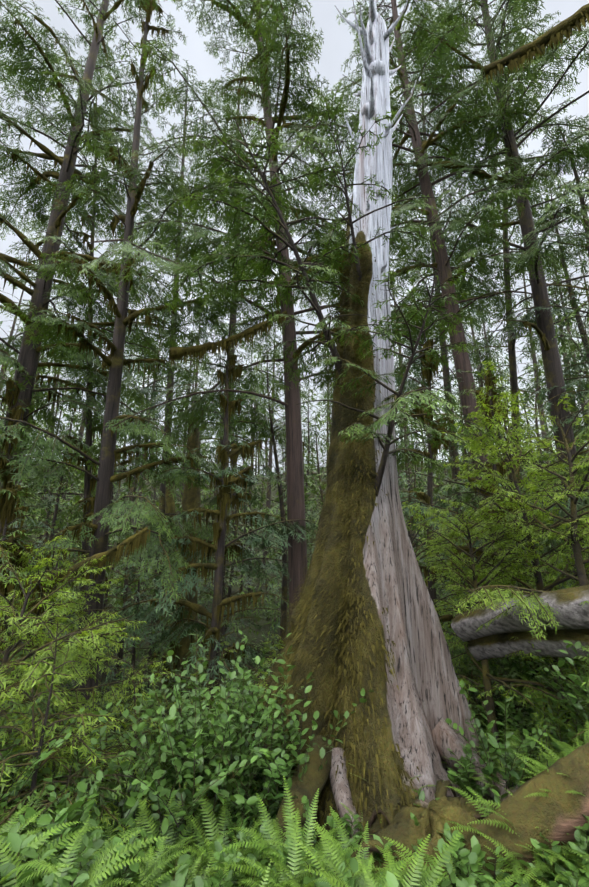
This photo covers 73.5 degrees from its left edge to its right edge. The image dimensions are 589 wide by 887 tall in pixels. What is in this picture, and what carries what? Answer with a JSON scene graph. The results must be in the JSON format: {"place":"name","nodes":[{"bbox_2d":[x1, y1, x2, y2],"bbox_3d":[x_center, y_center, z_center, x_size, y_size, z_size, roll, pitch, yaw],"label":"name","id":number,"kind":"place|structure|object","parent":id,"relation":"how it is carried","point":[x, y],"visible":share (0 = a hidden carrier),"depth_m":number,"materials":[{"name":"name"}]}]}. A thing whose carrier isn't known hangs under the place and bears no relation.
{"place":"outdoors","nodes":[
{"label":"outdoors","id":0,"kind":"place"},
{"bbox_2d":[0,491,42,697],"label":"conifer tree","id":1,"kind":"object","parent":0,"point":[18,551],"visible":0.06,"depth_m":7.50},
{"bbox_2d":[4,527,147,595],"bbox_3d":[-4.611,2.455,8.148,2.895,1.460,0.325,4,-15,-17],"label":"tree branch","id":2,"kind":"object","parent":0,"point":[105,553],"visible":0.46,"depth_m":8.17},
{"bbox_2d":[2,527,150,605],"bbox_3d":[-4.614,2.627,8.100,2.989,1.823,0.263,4,-15,-17],"label":"hanging moss","id":3,"kind":"object","parent":2,"relation":"hanging from","point":[138,541],"visible":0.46,"depth_m":8.39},
{"bbox_2d":[0,0,213,510],"bbox_3d":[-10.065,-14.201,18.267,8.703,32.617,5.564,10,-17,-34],"label":"tree","id":4,"kind":"object","parent":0,"point":[38,182],"visible":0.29,"depth_m":16.42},
{"bbox_2d":[55,0,198,593],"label":"conifer tree","id":5,"kind":"object","parent":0,"point":[108,360],"visible":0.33,"depth_m":12.33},
{"bbox_2d":[175,287,234,450],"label":"tree","id":6,"kind":"object","parent":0,"point":[203,364],"depth_m":53.36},
{"bbox_2d":[211,0,345,456],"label":"conifer tree","id":7,"kind":"object","parent":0,"point":[304,344],"visible":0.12,"depth_m":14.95,"materials":[{"name":"plant"}]},
{"bbox_2d":[1,519,577,861],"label":"ground","id":8,"kind":"structure","parent":0,"point":[265,628],"depth_m":26.20,"materials":[{"name":"plant"}]},
{"bbox_2d":[0,379,28,645],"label":"tree","id":9,"kind":"object","parent":8,"relation":"on","point":[17,413],"visible":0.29,"depth_m":12.78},
{"bbox_2d":[0,662,43,770],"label":"sapling","id":10,"kind":"object","parent":8,"relation":"on","point":[15,700],"depth_m":3.95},
{"bbox_2d":[0,660,58,811],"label":"sapling","id":11,"kind":"object","parent":8,"relation":"on","point":[37,728],"depth_m":4.32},
{"bbox_2d":[0,654,69,810],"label":"sapling","id":12,"kind":"object","parent":8,"relation":"on","point":[26,711],"depth_m":4.75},
{"bbox_2d":[0,696,76,775],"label":"sapling","id":13,"kind":"object","parent":8,"relation":"on","point":[5,723],"depth_m":4.20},
{"bbox_2d":[0,487,81,769],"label":"tree","id":14,"kind":"object","parent":8,"relation":"on","point":[19,495],"depth_m":7.41,"materials":[{"name":"plant"}]},
{"bbox_2d":[0,488,45,745],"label":"tree","id":15,"kind":"object","parent":14,"relation":"hanging from","point":[7,506],"visible":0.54,"depth_m":7.58,"materials":[{"name":"plant"}]},
{"bbox_2d":[0,369,85,712],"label":"tree","id":16,"kind":"object","parent":8,"relation":"on","point":[23,388],"depth_m":12.67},
{"bbox_2d":[4,414,84,639],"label":"tree","id":17,"kind":"object","parent":8,"relation":"on","point":[39,522],"depth_m":21.17,"materials":[{"name":"plant"}]},
{"bbox_2d":[0,424,93,679],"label":"tree","id":18,"kind":"object","parent":8,"relation":"on","point":[29,538],"depth_m":9.82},
{"bbox_2d":[0,430,50,649],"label":"tree","id":19,"kind":"object","parent":18,"relation":"attached to","point":[7,478],"visible":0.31,"depth_m":9.77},
{"bbox_2d":[16,411,83,621],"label":"tree","id":20,"kind":"object","parent":8,"relation":"on","point":[76,497],"depth_m":34.52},
{"bbox_2d":[21,408,81,621],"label":"tree","id":21,"kind":"object","parent":8,"relation":"on","point":[62,432],"depth_m":25.88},
{"bbox_2d":[22,384,82,562],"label":"tree","id":22,"kind":"object","parent":8,"relation":"on","point":[55,468],"depth_m":38.68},
{"bbox_2d":[0,669,109,824],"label":"sapling","id":23,"kind":"object","parent":8,"relation":"on","point":[40,697],"depth_m":3.92,"materials":[{"name":"plant"}]},
{"bbox_2d":[0,615,118,834],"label":"sapling","id":24,"kind":"object","parent":8,"relation":"on","point":[33,782],"depth_m":3.86,"materials":[{"name":"plant"}]},
{"bbox_2d":[30,467,90,639],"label":"tree","id":25,"kind":"object","parent":8,"relation":"on","point":[61,508],"depth_m":29.77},
{"bbox_2d":[3,702,130,832],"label":"sapling","id":26,"kind":"object","parent":8,"relation":"on","point":[106,818],"depth_m":4.01,"materials":[{"name":"plant"}]},
{"bbox_2d":[0,754,142,833],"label":"shrub","id":27,"kind":"object","parent":8,"relation":"on","point":[19,806],"depth_m":3.86,"materials":[{"name":"plant"}]},
{"bbox_2d":[0,546,146,794],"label":"sapling","id":28,"kind":"object","parent":8,"relation":"on","point":[60,659],"depth_m":5.23,"materials":[{"name":"plant"}]},
{"bbox_2d":[0,535,150,751],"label":"sapling","id":29,"kind":"object","parent":8,"relation":"on","point":[75,628],"depth_m":7.65,"materials":[{"name":"plant"}]},
{"bbox_2d":[0,92,164,696],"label":"tree","id":30,"kind":"object","parent":8,"relation":"on","point":[39,396],"depth_m":17.21,"materials":[{"name":"plant"}]},
{"bbox_2d":[35,103,133,566],"bbox_3d":[-9.043,-6.640,18.468,4.277,22.974,3.197,10,-17,-34],"label":"conifer tree","id":31,"kind":"object","parent":8,"relation":"on","point":[64,382],"visible":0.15,"depth_m":17.55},
{"bbox_2d":[56,292,116,532],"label":"tree","id":32,"kind":"object","parent":8,"relation":"on","point":[81,429],"depth_m":48.97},
{"bbox_2d":[35,711,154,809],"bbox_3d":[-2.271,3.870,4.358,1.653,1.370,1.707,0,-14,1],"label":"shrub","id":33,"kind":"object","parent":8,"relation":"on","point":[94,764],"depth_m":4.40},
{"bbox_2d":[62,432,137,600],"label":"tree","id":34,"kind":"object","parent":8,"relation":"on","point":[114,520],"depth_m":33.85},
{"bbox_2d":[61,511,144,662],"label":"tree","id":35,"kind":"object","parent":8,"relation":"on","point":[65,633],"depth_m":24.62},
{"bbox_2d":[94,691,138,742],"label":"sapling","id":36,"kind":"object","parent":8,"relation":"on","point":[110,710],"depth_m":10.49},
{"bbox_2d":[62,454,180,682],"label":"tree","id":37,"kind":"object","parent":8,"relation":"on","point":[129,629],"depth_m":20.65,"materials":[{"name":"plant"}]},
{"bbox_2d":[80,658,174,796],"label":"sapling","id":38,"kind":"object","parent":8,"relation":"on","point":[138,678],"depth_m":5.37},
{"bbox_2d":[0,0,263,767],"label":"tree","id":39,"kind":"object","parent":8,"relation":"on","point":[41,443],"depth_m":11.82,"materials":[{"name":"plant"}]},
{"bbox_2d":[107,447,160,631],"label":"tree","id":40,"kind":"object","parent":8,"relation":"on","point":[139,551],"depth_m":32.67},
{"bbox_2d":[100,531,172,707],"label":"tree","id":41,"kind":"object","parent":8,"relation":"on","point":[129,639],"depth_m":14.79,"materials":[{"name":"plant"}]},
{"bbox_2d":[118,655,177,738],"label":"sapling","id":42,"kind":"object","parent":8,"relation":"on","point":[145,662],"depth_m":10.42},
{"bbox_2d":[121,296,179,567],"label":"tree","id":43,"kind":"object","parent":8,"relation":"on","point":[139,489],"depth_m":52.39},
{"bbox_2d":[162,454,177,696],"bbox_3d":[-4.775,5.051,15.583,1.129,9.602,0.706,0,-14,1],"label":"trunk","id":44,"kind":"object","parent":8,"relation":"on","point":[169,504],"visible":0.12,"depth_m":15.83,"materials":[{"name":"brown plant"}]},
{"bbox_2d":[92,59,249,665],"bbox_3d":[-9.321,-9.441,27.842,12.036,46.000,9.973,-12,-19,41],"label":"tree","id":45,"kind":"object","parent":8,"relation":"on","point":[152,397],"depth_m":27.70,"materials":[{"name":"plant"}]},
{"bbox_2d":[134,563,235,705],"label":"tree","id":46,"kind":"object","parent":8,"relation":"on","point":[167,647],"depth_m":12.98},
{"bbox_2d":[153,618,219,699],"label":"tree","id":47,"kind":"object","parent":46,"relation":"hanging from","point":[173,657],"visible":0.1,"depth_m":13.53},
{"bbox_2d":[143,397,234,595],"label":"tree","id":48,"kind":"object","parent":8,"relation":"on","point":[178,505],"depth_m":37.03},
{"bbox_2d":[177,413,200,702],"bbox_3d":[-3.592,3.813,14.007,0.970,10.210,0.798,10,-17,-34],"label":"trunk","id":49,"kind":"object","parent":8,"relation":"on","point":[191,498],"visible":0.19,"depth_m":13.93,"materials":[{"name":"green wood"}]},
{"bbox_2d":[103,319,317,715],"bbox_3d":[-2.561,1.807,11.482,7.069,11.740,4.303,0,-14,1],"label":"tree","id":50,"kind":"object","parent":8,"relation":"on","point":[157,608],"depth_m":11.13,"materials":[{"name":"plant"}]},
{"bbox_2d":[150,337,264,673],"bbox_3d":[-2.503,1.526,11.465,3.559,9.802,2.379,0,-14,1],"label":"moss","id":51,"kind":"object","parent":50,"relation":"hanging from","point":[222,455],"visible":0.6,"depth_m":11.09,"materials":[{"name":"plant"}]},
{"bbox_2d":[169,313,287,365],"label":"hanging moss","id":52,"kind":"object","parent":50,"relation":"attached to","point":[203,352],"visible":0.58,"depth_m":11.92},
{"bbox_2d":[123,46,312,651],"bbox_3d":[-3.773,-9.624,24.329,12.629,42.006,9.678,6,-15,-24],"label":"tree","id":53,"kind":"object","parent":8,"relation":"on","point":[243,417],"depth_m":23.95,"materials":[{"name":"plant"}]},
{"bbox_2d":[197,465,271,647],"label":"tree","id":54,"kind":"object","parent":8,"relation":"on","point":[225,611],"depth_m":23.09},
{"bbox_2d":[197,524,274,680],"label":"tree","id":55,"kind":"object","parent":8,"relation":"on","point":[237,621],"depth_m":16.86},
{"bbox_2d":[225,462,258,592],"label":"tree","id":56,"kind":"object","parent":8,"relation":"on","point":[241,589],"depth_m":42.09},
{"bbox_2d":[210,458,277,610],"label":"tree","id":57,"kind":"object","parent":8,"relation":"on","point":[244,589],"depth_m":37.61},
{"bbox_2d":[230,511,288,620],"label":"tree","id":58,"kind":"object","parent":8,"relation":"on","point":[260,571],"depth_m":31.92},
{"bbox_2d":[230,326,302,572],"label":"tree","id":59,"kind":"object","parent":8,"relation":"on","point":[268,502],"depth_m":49.62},
{"bbox_2d":[250,515,288,631],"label":"tree","id":60,"kind":"object","parent":8,"relation":"on","point":[275,585],"depth_m":28.54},
{"bbox_2d":[79,0,477,630],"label":"tree","id":61,"kind":"object","parent":8,"relation":"on","point":[277,44],"depth_m":13.26,"materials":[{"name":"plant"}]},
{"bbox_2d":[169,311,286,358],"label":"tree branch","id":62,"kind":"object","parent":61,"relation":"attached to","point":[177,352],"visible":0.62,"depth_m":11.86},
{"bbox_2d":[240,349,326,651],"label":"tree","id":63,"kind":"object","parent":8,"relation":"on","point":[277,514],"depth_m":21.49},
{"bbox_2d":[257,386,326,583],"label":"tree","id":64,"kind":"object","parent":8,"relation":"on","point":[304,469],"depth_m":39.33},
{"bbox_2d":[0,638,588,886],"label":"ferns","id":65,"kind":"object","parent":8,"relation":"on","point":[151,872],"depth_m":3.33,"materials":[{"name":"plant"}]},
{"bbox_2d":[0,586,588,886],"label":"salal shrub","id":66,"kind":"object","parent":8,"relation":"on","point":[19,842],"depth_m":4.28,"materials":[{"name":"plant"}]},
{"bbox_2d":[269,396,325,563],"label":"tree","id":67,"kind":"object","parent":8,"relation":"on","point":[304,439],"depth_m":43.34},
{"bbox_2d":[304,413,328,567],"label":"tree","id":68,"kind":"object","parent":8,"relation":"on","point":[321,449],"depth_m":36.82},
{"bbox_2d":[191,0,518,874],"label":"snag","id":69,"kind":"object","parent":8,"relation":"on","point":[421,702],"visible":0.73,"depth_m":5.79,"materials":[{"name":"wood"}]},
{"bbox_2d":[166,116,398,407],"bbox_3d":[0.217,-3.057,7.327,5.101,4.202,3.267,11,-18,-37],"label":"tree branch","id":70,"kind":"object","parent":69,"relation":"attached to","point":[285,293],"depth_m":6.81,"materials":[{"name":"plant"}]},
{"bbox_2d":[205,194,419,845],"bbox_3d":[-0.052,0.012,6.780,3.313,11.064,5.454,0,-14,1],"label":"moss","id":71,"kind":"object","parent":69,"relation":"attached to","point":[342,656],"visible":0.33,"depth_m":5.39,"materials":[{"name":"plant"}]},
{"bbox_2d":[294,86,443,280],"bbox_3d":[1.296,-4.295,6.992,2.580,2.341,2.231,0,-14,1],"label":"tree branch","id":72,"kind":"object","parent":69,"relation":"on","point":[342,157],"depth_m":6.85,"materials":[{"name":"plant"}]},
{"bbox_2d":[294,265,493,496],"bbox_3d":[1.383,-0.815,6.232,2.733,3.211,4.790,0,-14,1],"label":"tree branch","id":73,"kind":"object","parent":69,"relation":"on","point":[433,353],"depth_m":5.70,"materials":[{"name":"plant"}]},
{"bbox_2d":[398,445,426,564],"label":"tree","id":74,"kind":"object","parent":8,"relation":"on","point":[418,475],"depth_m":28.07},
{"bbox_2d":[389,251,438,541],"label":"tree","id":75,"kind":"object","parent":8,"relation":"on","point":[400,352],"depth_m":52.42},
{"bbox_2d":[395,411,441,578],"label":"tree","id":76,"kind":"object","parent":8,"relation":"on","point":[400,426],"depth_m":39.05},
{"bbox_2d":[318,779,541,885],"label":"rootwad mound","id":77,"kind":"object","parent":8,"relation":"on","point":[432,818],"visible":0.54,"depth_m":3.75,"materials":[{"name":"plant"},{"name":"bark"}]},
{"bbox_2d":[463,742,588,886],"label":"log","id":78,"kind":"object","parent":77,"relation":"on","point":[562,815],"visible":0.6,"depth_m":3.47,"materials":[{"name":"plant"}]},
{"bbox_2d":[279,0,587,597],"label":"tree","id":79,"kind":"object","parent":8,"relation":"on","point":[458,134],"depth_m":15.58,"materials":[{"name":"plant"}]},
{"bbox_2d":[352,0,478,283],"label":"conifer tree","id":80,"kind":"object","parent":79,"relation":"attached to","point":[431,140],"visible":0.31,"depth_m":15.84,"materials":[{"name":"plant"}]},
{"bbox_2d":[399,488,468,614],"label":"tree","id":81,"kind":"object","parent":8,"relation":"on","point":[413,529],"depth_m":17.63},
{"bbox_2d":[401,456,468,604],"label":"tree","id":82,"kind":"object","parent":8,"relation":"on","point":[413,516],"depth_m":23.29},
{"bbox_2d":[405,509,482,687],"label":"sapling","id":83,"kind":"object","parent":8,"relation":"on","point":[418,557],"depth_m":9.26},
{"bbox_2d":[414,422,476,611],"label":"tree","id":84,"kind":"object","parent":8,"relation":"on","point":[461,447],"depth_m":19.82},
{"bbox_2d":[395,332,527,642],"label":"tree","id":85,"kind":"object","parent":8,"relation":"on","point":[477,542],"depth_m":12.88,"materials":[{"name":"plant"}]},
{"bbox_2d":[405,339,485,628],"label":"conifer tree","id":86,"kind":"object","parent":85,"relation":"attached to","point":[422,493],"visible":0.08,"depth_m":12.63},
{"bbox_2d":[389,62,533,608],"bbox_3d":[9.001,-10.734,26.997,10.805,42.000,10.828,0,-14,1],"label":"tree","id":87,"kind":"object","parent":8,"relation":"on","point":[414,383],"depth_m":25.69,"materials":[{"name":"plant"}]},
{"bbox_2d":[338,0,588,585],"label":"tree","id":88,"kind":"object","parent":8,"relation":"on","point":[522,5],"depth_m":15.24,"materials":[{"name":"plant"}]},
{"bbox_2d":[451,1,546,349],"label":"tree","id":89,"kind":"object","parent":88,"relation":"hanging from","point":[543,336],"visible":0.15,"depth_m":13.35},
{"bbox_2d":[413,3,550,350],"bbox_3d":[7.771,-15.085,17.012,5.896,24.461,3.401,0,-14,1],"label":"conifer tree","id":90,"kind":"object","parent":89,"relation":"attached to","point":[500,178],"visible":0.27,"depth_m":15.94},
{"bbox_2d":[400,361,586,677],"bbox_3d":[4.446,1.833,8.730,4.423,6.685,3.869,0,-14,1],"label":"tree","id":91,"kind":"object","parent":8,"relation":"on","point":[435,510],"depth_m":8.66,"materials":[{"name":"plant"}]},
{"bbox_2d":[461,663,527,738],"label":"shrub","id":92,"kind":"object","parent":8,"relation":"on","point":[475,693],"depth_m":6.94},
{"bbox_2d":[418,360,575,699],"bbox_3d":[4.614,1.926,9.912,4.843,8.084,3.953,0,-14,1],"label":"tree","id":93,"kind":"object","parent":8,"relation":"on","point":[465,499],"depth_m":9.74,"materials":[{"name":"plant"}]},
{"bbox_2d":[440,370,541,676],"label":"tree","id":94,"kind":"object","parent":93,"relation":"hanging from","point":[488,384],"visible":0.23,"depth_m":10.01,"materials":[{"name":"plant"}]},
{"bbox_2d":[440,373,528,662],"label":"tree","id":95,"kind":"object","parent":94,"relation":"attached to","point":[447,617],"visible":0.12,"depth_m":9.46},
{"bbox_2d":[409,499,588,769],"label":"sapling","id":96,"kind":"object","parent":8,"relation":"on","point":[495,546],"depth_m":6.58,"materials":[{"name":"plant"}]},
{"bbox_2d":[431,392,588,723],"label":"conifer tree","id":97,"kind":"object","parent":8,"relation":"on","point":[482,517],"depth_m":6.75,"materials":[{"name":"plant"}]},
{"bbox_2d":[439,0,588,567],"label":"tree","id":98,"kind":"object","parent":8,"relation":"on","point":[522,331],"depth_m":19.62,"materials":[{"name":"plant"}]},
{"bbox_2d":[467,629,588,660],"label":"log","id":99,"kind":"object","parent":8,"relation":"on","point":[551,643],"visible":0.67,"depth_m":5.62,"materials":[{"name":"grey wood"}]},
{"bbox_2d":[477,636,588,746],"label":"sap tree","id":100,"kind":"object","parent":8,"relation":"on","point":[511,691],"depth_m":5.55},
{"bbox_2d":[486,115,588,555],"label":"tree","id":101,"kind":"object","parent":8,"relation":"on","point":[565,309],"depth_m":14.53,"materials":[{"name":"plant"}]},
{"bbox_2d":[504,238,579,543],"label":"tree","id":102,"kind":"object","parent":8,"relation":"on","point":[534,360],"depth_m":48.06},
{"bbox_2d":[513,435,573,589],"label":"tree","id":103,"kind":"object","parent":8,"relation":"on","point":[543,522],"depth_m":14.92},
{"bbox_2d":[508,182,588,569],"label":"tree","id":104,"kind":"object","parent":8,"relation":"on","point":[563,349],"depth_m":18.72,"materials":[{"name":"plant"}]},
{"bbox_2d":[569,645,588,747],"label":"sap tree","id":105,"kind":"object","parent":8,"relation":"on","point":[587,660],"depth_m":4.31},
{"bbox_2d":[0,0,588,474],"label":"sky","id":106,"kind":"structure","parent":0,"point":[337,47],"materials":[{"name":"white"}]},
{"bbox_2d":[9,448,586,559],"bbox_3d":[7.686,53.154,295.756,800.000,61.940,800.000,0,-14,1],"label":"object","id":107,"kind":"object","parent":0,"point":[273,492],"depth_m":72.32,"materials":[{"name":"plant"}]},
{"bbox_2d":[0,260,47,415],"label":"tree","id":108,"kind":"object","parent":107,"relation":"on","point":[12,331],"depth_m":51.04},
{"bbox_2d":[117,318,177,524],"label":"tree","id":109,"kind":"object","parent":107,"relation":"on","point":[132,487],"depth_m":60.62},
{"bbox_2d":[173,316,207,549],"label":"tree","id":110,"kind":"object","parent":107,"relation":"on","point":[184,448],"depth_m":57.12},
{"bbox_2d":[200,428,240,539],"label":"tree","id":111,"kind":"object","parent":107,"relation":"on","point":[206,491],"depth_m":59.62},
{"bbox_2d":[247,450,277,510],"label":"tree","id":112,"kind":"object","parent":107,"relation":"on","point":[265,480],"depth_m":71.32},
{"bbox_2d":[455,291,520,495],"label":"tree","id":113,"kind":"object","parent":107,"relation":"on","point":[499,369],"depth_m":67.13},
{"bbox_2d":[538,235,588,445],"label":"tree","id":114,"kind":"object","parent":107,"relation":"on","point":[574,356],"depth_m":50.75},
{"bbox_2d":[541,266,588,488],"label":"tree","id":115,"kind":"object","parent":107,"relation":"on","point":[565,372],"depth_m":62.85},
{"bbox_2d":[454,658,496,719],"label":"shrub","id":116,"kind":"object","parent":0,"point":[468,692],"depth_m":6.69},
{"bbox_2d":[424,351,552,596],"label":"tree","id":117,"kind":"object","parent":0,"point":[464,487],"depth_m":14.95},
{"bbox_2d":[452,280,530,522],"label":"tree","id":118,"kind":"object","parent":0,"point":[505,383],"depth_m":57.09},
{"bbox_2d":[451,585,588,641],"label":"log","id":119,"kind":"object","parent":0,"point":[573,613],"visible":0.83,"depth_m":5.41,"materials":[{"name":"grey wood"}]},
{"bbox_2d":[455,394,588,640],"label":"conifer tree","id":120,"kind":"object","parent":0,"point":[525,601],"depth_m":5.79,"materials":[{"name":"plant"}]},
{"bbox_2d":[508,358,560,554],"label":"tree","id":121,"kind":"object","parent":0,"point":[529,367],"depth_m":34.78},
{"bbox_2d":[485,3,588,75],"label":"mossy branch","id":122,"kind":"object","parent":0,"point":[544,39],"visible":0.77,"depth_m":8.74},
{"bbox_2d":[483,12,588,83],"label":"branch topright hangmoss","id":123,"kind":"object","parent":122,"relation":"hanging from","point":[515,63],"visible":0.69,"depth_m":8.80,"materials":[{"name":"plant"}]},
{"bbox_2d":[502,302,588,574],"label":"tree","id":124,"kind":"object","parent":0,"point":[586,500],"depth_m":7.50,"materials":[{"name":"plant"}]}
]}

